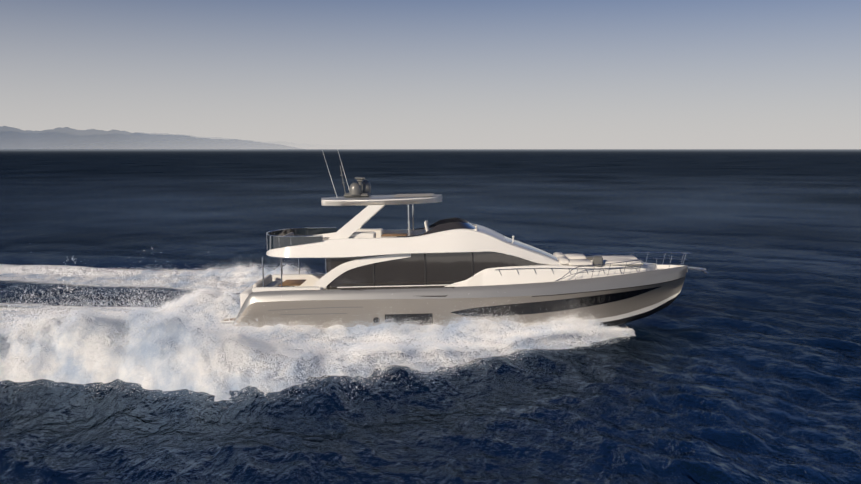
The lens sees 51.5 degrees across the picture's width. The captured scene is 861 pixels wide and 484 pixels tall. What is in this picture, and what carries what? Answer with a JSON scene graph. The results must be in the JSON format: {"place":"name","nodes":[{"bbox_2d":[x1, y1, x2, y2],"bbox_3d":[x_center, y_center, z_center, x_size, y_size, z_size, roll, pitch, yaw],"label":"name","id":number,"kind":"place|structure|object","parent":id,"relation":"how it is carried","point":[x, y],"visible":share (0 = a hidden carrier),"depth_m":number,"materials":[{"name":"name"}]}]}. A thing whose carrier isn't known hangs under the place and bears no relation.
{"place":"outdoors","nodes":[
{"label":"outdoors","id":0,"kind":"place"},
{"bbox_2d":[0,126,346,149],"bbox_3d":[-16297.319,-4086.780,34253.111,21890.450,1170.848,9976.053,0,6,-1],"label":"coast hills","id":1,"kind":"structure","parent":0,"point":[58,138],"depth_m":37032.44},
{"bbox_2d":[0,149,860,483],"bbox_3d":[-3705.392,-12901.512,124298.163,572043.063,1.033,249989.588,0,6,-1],"label":"sea","id":2,"kind":"structure","parent":0,"point":[740,363],"depth_m":46.49,"materials":[{"name":"liquid"}]},
{"bbox_2d":[0,293,240,330],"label":"stern spray","id":3,"kind":"object","parent":2,"relation":"on","point":[185,311],"visible":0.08,"depth_m":46.63,"materials":[{"name":"white liquid"}]},
{"bbox_2d":[0,263,244,329],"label":"spray drops","id":4,"kind":"object","parent":2,"relation":"on","point":[205,290],"visible":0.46,"depth_m":47.19,"materials":[{"name":"white liquid"}]},
{"bbox_2d":[0,265,307,310],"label":"wake","id":5,"kind":"object","parent":2,"relation":"on","point":[215,279],"visible":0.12,"depth_m":62.58,"materials":[{"name":"white liquid"}]},
{"bbox_2d":[4,251,320,308],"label":"spray drops","id":6,"kind":"object","parent":2,"relation":"on","point":[294,267],"visible":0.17,"depth_m":62.81,"materials":[{"name":"white liquid"}]},
{"bbox_2d":[0,313,627,410],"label":"wake","id":7,"kind":"object","parent":2,"relation":"on","point":[186,380],"visible":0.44,"depth_m":35.50,"materials":[{"name":"white liquid"}]},
{"bbox_2d":[0,248,632,402],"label":"spray drops","id":8,"kind":"object","parent":2,"relation":"on","point":[154,317],"visible":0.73,"depth_m":36.41,"materials":[{"name":"white liquid"}]},
{"bbox_2d":[220,149,707,328],"bbox_3d":[1.867,-0.010,46.855,25.152,10.001,5.880,-1,6,2],"label":"yacht","id":9,"kind":"object","parent":2,"relation":"on","point":[449,265],"visible":0.98,"depth_m":44.82,"materials":[{"name":"white plastic"}]},
{"bbox_2d":[0,0,860,148],"label":"sky","id":10,"kind":"structure","parent":0,"point":[322,74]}
]}

